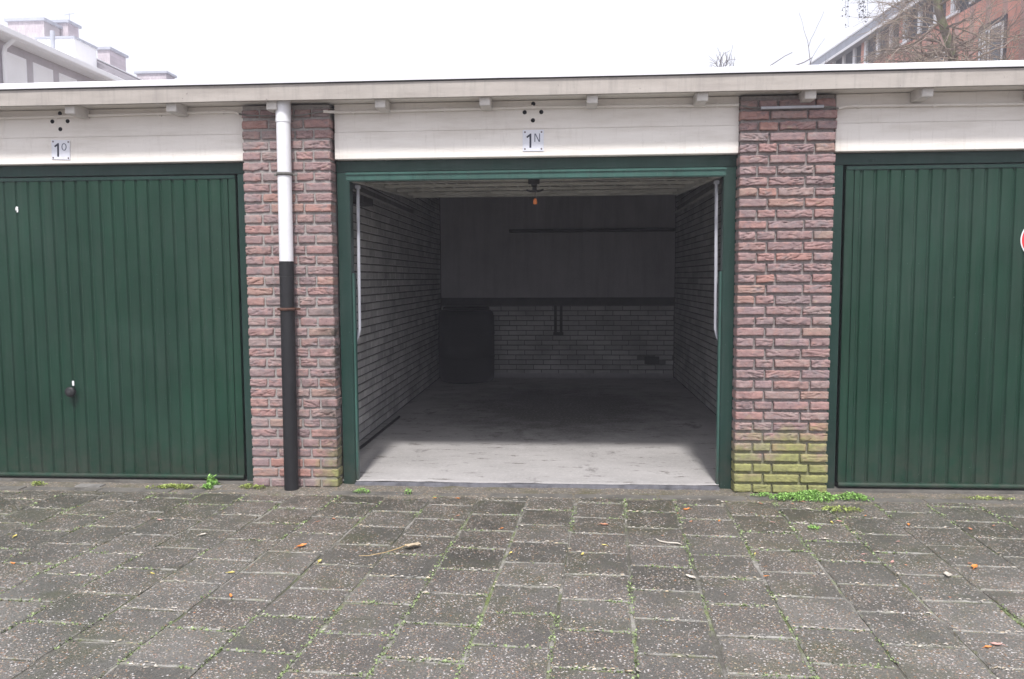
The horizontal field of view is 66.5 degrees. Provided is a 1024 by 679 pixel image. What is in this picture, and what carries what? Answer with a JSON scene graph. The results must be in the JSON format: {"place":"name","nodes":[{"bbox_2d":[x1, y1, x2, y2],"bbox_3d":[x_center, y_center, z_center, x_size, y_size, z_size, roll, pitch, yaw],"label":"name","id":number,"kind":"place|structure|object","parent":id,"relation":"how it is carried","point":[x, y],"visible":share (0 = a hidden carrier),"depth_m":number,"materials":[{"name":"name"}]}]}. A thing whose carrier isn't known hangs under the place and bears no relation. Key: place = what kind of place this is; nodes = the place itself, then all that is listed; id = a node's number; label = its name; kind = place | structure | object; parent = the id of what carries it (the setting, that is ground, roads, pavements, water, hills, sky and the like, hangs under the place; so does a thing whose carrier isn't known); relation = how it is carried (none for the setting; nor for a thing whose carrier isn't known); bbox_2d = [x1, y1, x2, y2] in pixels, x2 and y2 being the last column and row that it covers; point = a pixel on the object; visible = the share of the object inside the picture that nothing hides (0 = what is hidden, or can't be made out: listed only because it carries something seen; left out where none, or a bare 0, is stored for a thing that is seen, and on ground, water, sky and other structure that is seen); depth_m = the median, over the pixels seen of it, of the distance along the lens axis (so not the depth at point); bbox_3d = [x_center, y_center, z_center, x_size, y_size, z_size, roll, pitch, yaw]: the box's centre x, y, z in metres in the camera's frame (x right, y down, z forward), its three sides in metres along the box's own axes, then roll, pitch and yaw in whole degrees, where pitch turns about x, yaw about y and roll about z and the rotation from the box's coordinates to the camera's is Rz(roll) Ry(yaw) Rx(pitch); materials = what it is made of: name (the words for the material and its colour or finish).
{"place":"outdoors","nodes":[
{"label":"outdoors","id":0,"kind":"place"},
{"bbox_2d":[0,13,176,83],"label":"apartment building","id":1,"kind":"structure","parent":0,"point":[39,50],"depth_m":29.64,"materials":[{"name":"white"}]},
{"bbox_2d":[6,52,27,82],"bbox_3d":[-16.475,-8.594,25.968,0.036,1.700,1.050,0,4,4],"label":"window","id":2,"kind":"structure","parent":1,"relation":"in","point":[16,65],"depth_m":25.93,"materials":[{"name":"white glass"}]},
{"bbox_2d":[33,62,53,82],"bbox_3d":[-16.383,-8.702,27.346,0.036,1.700,1.050,0,4,4],"label":"window","id":3,"kind":"structure","parent":1,"relation":"in","point":[41,74],"depth_m":27.18,"materials":[{"name":"white glass"}]},
{"bbox_2d":[59,73,76,81],"bbox_3d":[-16.290,-8.810,28.724,0.036,1.700,1.050,0,4,4],"label":"window","id":4,"kind":"structure","parent":1,"relation":"in","point":[62,78],"depth_m":28.48,"materials":[{"name":"white glass"}]},
{"bbox_2d":[0,0,899,79],"label":"sky","id":5,"kind":"structure","parent":0,"point":[186,39],"materials":[{"name":"white"}]},
{"bbox_2d":[0,491,1023,678],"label":"paving","id":6,"kind":"structure","parent":0,"point":[326,588],"depth_m":3.18,"materials":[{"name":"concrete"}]},
{"bbox_2d":[359,542,420,555],"bbox_3d":[-0.563,0.976,3.626,0.295,0.019,0.045,-3,5,-30],"label":"dried grass stalk","id":7,"kind":"object","parent":6,"relation":"on","point":[414,544],"visible":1,"depth_m":3.67,"materials":[{"name":"plant"}]},
{"bbox_2d":[0,490,1023,678],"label":"joint moss","id":8,"kind":"object","parent":6,"relation":"on","point":[469,647],"visible":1,"depth_m":3.05,"materials":[{"name":"green plant"}]},
{"bbox_2d":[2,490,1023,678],"bbox_3d":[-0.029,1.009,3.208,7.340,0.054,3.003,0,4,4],"label":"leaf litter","id":9,"kind":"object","parent":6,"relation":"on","point":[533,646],"visible":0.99,"depth_m":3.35,"materials":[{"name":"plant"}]},
{"bbox_2d":[656,538,681,544],"bbox_3d":[0.748,0.970,3.738,0.136,0.009,0.021,3,5,33],"label":"twig","id":10,"kind":"object","parent":6,"relation":"on","point":[668,542],"visible":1,"depth_m":3.73,"materials":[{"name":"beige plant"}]},
{"bbox_2d":[808,524,820,530],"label":"weed patch","id":11,"kind":"object","parent":6,"relation":"on","point":[812,526],"visible":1,"depth_m":3.94,"materials":[{"name":"green plant"}]},
{"bbox_2d":[822,505,863,512],"bbox_3d":[1.810,0.927,4.283,0.217,0.026,0.112,-1,5,-8],"label":"weed patch","id":12,"kind":"object","parent":6,"relation":"on","point":[844,507],"visible":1,"depth_m":4.27,"materials":[{"name":"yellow plant"}]},
{"bbox_2d":[0,481,1023,508],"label":"gravel strip","id":13,"kind":"object","parent":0,"point":[429,493],"visible":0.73,"depth_m":4.71,"materials":[{"name":"grey gravel"}]},
{"bbox_2d":[31,481,47,485],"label":"weed patch","id":14,"kind":"object","parent":13,"relation":"on","point":[37,482],"visible":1,"depth_m":4.91,"materials":[{"name":"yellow plant"}]},
{"bbox_2d":[75,483,222,488],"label":"pale kerb block","id":15,"kind":"structure","parent":13,"relation":"on","point":[101,485],"depth_m":4.88,"materials":[{"name":"concrete"}]},
{"bbox_2d":[145,483,196,488],"bbox_3d":[-2.108,0.905,4.828,0.329,0.032,0.102,0,4,-2],"label":"weed patch","id":16,"kind":"object","parent":13,"relation":"on","point":[165,486],"visible":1,"depth_m":4.82,"materials":[{"name":"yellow plant"}]},
{"bbox_2d":[201,474,219,489],"bbox_3d":[-1.879,0.881,4.851,0.108,0.076,0.179,0,4,4],"label":"weed plant","id":17,"kind":"object","parent":13,"relation":"on","point":[212,480],"visible":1,"depth_m":4.88,"materials":[{"name":"green plant"}]},
{"bbox_2d":[240,483,268,488],"bbox_3d":[-1.591,0.904,4.826,0.201,0.031,0.086,0,5,10],"label":"weed patch","id":18,"kind":"object","parent":13,"relation":"on","point":[254,486],"visible":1,"depth_m":4.82,"materials":[{"name":"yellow plant"}]},
{"bbox_2d":[750,492,810,501],"bbox_3d":[1.556,0.903,4.530,0.331,0.046,0.148,2,5,31],"label":"weed patch","id":19,"kind":"object","parent":13,"relation":"on","point":[781,496],"visible":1,"depth_m":4.51,"materials":[{"name":"green plant"}]},
{"bbox_2d":[795,489,838,502],"bbox_3d":[1.762,0.895,4.527,0.257,0.061,0.189,0,4,4],"label":"weed patch","id":20,"kind":"object","parent":13,"relation":"on","point":[809,494],"visible":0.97,"depth_m":4.49,"materials":[{"name":"green plant"}]},
{"bbox_2d":[342,378,718,484],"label":"floor","id":21,"kind":"structure","parent":0,"point":[589,431],"depth_m":6.29,"materials":[{"name":"concrete"}]},
{"bbox_2d":[359,416,399,448],"bbox_3d":[-1.091,0.767,6.329,0.028,0.022,1.600,0,4,5],"label":"rod","id":22,"kind":"object","parent":21,"relation":"on","point":[378,433],"visible":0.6,"depth_m":6.34,"materials":[{"name":"black metal"}]},
{"bbox_2d":[438,306,494,383],"bbox_3d":[-0.560,0.055,9.616,0.700,0.922,0.700,0,4,4],"label":"barrel","id":23,"kind":"object","parent":21,"relation":"on","point":[466,350],"visible":1,"depth_m":9.33,"materials":[{"name":"black plastic"}]},
{"label":"ground","id":24,"kind":"structure","parent":0,"visible":0},
{"bbox_2d":[0,60,1023,494],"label":"garage building","id":25,"kind":"structure","parent":24,"relation":"on","point":[814,298],"depth_m":4.75,"materials":[{"name":"red brick"}]},
{"bbox_2d":[51,140,69,159],"bbox_3d":[-2.788,-1.172,4.825,0.123,0.123,0.006,0,4,4],"label":"number plate","id":26,"kind":"object","parent":25,"relation":"attached to","point":[60,149],"visible":1,"depth_m":4.82,"materials":[{"name":"white metal"}]},
{"bbox_2d":[0,175,246,479],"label":"garage door","id":27,"kind":"structure","parent":25,"relation":"in","point":[121,343],"depth_m":4.96,"materials":[{"name":"green paint"}]},
{"bbox_2d":[274,101,300,490],"bbox_3d":[-1.345,-0.239,4.720,0.124,2.354,0.111,-3,5,-31],"label":"drainpipe","id":28,"kind":"object","parent":25,"relation":"attached to","point":[284,174],"visible":0.9,"depth_m":4.67,"materials":[{"name":"white plastic"}]},
{"bbox_2d":[0,102,1023,119],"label":"conduit","id":29,"kind":"object","parent":25,"relation":"attached to","point":[532,107],"visible":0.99,"depth_m":4.59,"materials":[{"name":"beige paint"}]},
{"bbox_2d":[523,130,543,150],"bbox_3d":[0.126,-1.179,4.628,0.126,0.126,0.006,0,4,4],"label":"number plate","id":30,"kind":"object","parent":25,"relation":"attached to","point":[533,140],"visible":1,"depth_m":4.63,"materials":[{"name":"white metal"}]},
{"bbox_2d":[345,167,726,341],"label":"garage door","id":31,"kind":"structure","parent":25,"relation":"in","point":[628,181],"depth_m":4.95,"materials":[{"name":"green paint"}]},
{"bbox_2d":[836,163,1023,488],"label":"garage door","id":32,"kind":"structure","parent":25,"relation":"in","point":[931,378],"depth_m":4.62,"materials":[{"name":"green paint"}]},
{"bbox_2d":[1020,230,1023,250],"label":"round sign","id":33,"kind":"object","parent":25,"relation":"attached to","point":[1022,240],"visible":1,"depth_m":4.54,"materials":[{"name":"metal"}]},
{"bbox_2d":[0,486,1023,503],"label":"edging strip","id":34,"kind":"object","parent":24,"relation":"on","point":[665,497],"visible":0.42,"depth_m":4.60,"materials":[{"name":"grey concrete"}]},
{"bbox_2d":[353,488,369,493],"bbox_3d":[-0.905,0.907,4.694,0.111,0.035,0.057,0,4,4],"label":"weed patch","id":35,"kind":"object","parent":34,"relation":"on","point":[363,489],"visible":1,"depth_m":4.69,"materials":[{"name":"green plant"}]},
{"bbox_2d":[835,491,873,501],"bbox_3d":[1.978,0.902,4.511,0.217,0.047,0.129,0,4,4],"label":"weed patch","id":36,"kind":"object","parent":34,"relation":"on","point":[857,496],"visible":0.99,"depth_m":4.50,"materials":[{"name":"green plant"}]},
{"bbox_2d":[963,495,1014,499],"bbox_3d":[2.747,0.911,4.491,0.286,0.024,0.075,0,4,-2],"label":"weed patch","id":37,"kind":"object","parent":34,"relation":"on","point":[990,497],"visible":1,"depth_m":4.48,"materials":[{"name":"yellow plant"}]},
{"bbox_2d":[709,45,811,66],"bbox_3d":[5.655,-3.802,19.700,2.793,7.184,2.281,4,6,44],"label":"bare tree","id":38,"kind":"object","parent":24,"relation":"on","point":[720,61],"visible":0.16,"depth_m":19.38,"materials":[{"name":"brown plant"}]},
{"bbox_2d":[799,12,826,64],"bbox_3d":[7.643,-4.353,20.128,0.747,8.193,0.753,2,5,30],"label":"sapling","id":39,"kind":"object","parent":24,"relation":"on","point":[810,40],"visible":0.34,"depth_m":19.94,"materials":[{"name":"brown plant"}]},
{"bbox_2d":[807,0,1023,64],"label":"apartment building","id":40,"kind":"structure","parent":24,"relation":"on","point":[845,50],"depth_m":25.66,"materials":[{"name":"orange brick"}]},
{"bbox_2d":[978,14,1007,60],"bbox_3d":[13.720,-8.334,22.347,0.069,1.520,1.250,0,4,-1],"label":"window","id":41,"kind":"structure","parent":40,"relation":"in","point":[1006,15],"depth_m":22.05,"materials":[{"name":"grey glass"}]},
{"bbox_2d":[842,0,1023,63],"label":"bare tree","id":42,"kind":"object","parent":24,"relation":"on","point":[950,49],"visible":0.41,"depth_m":20.45,"materials":[{"name":"brown plant"}]}
]}

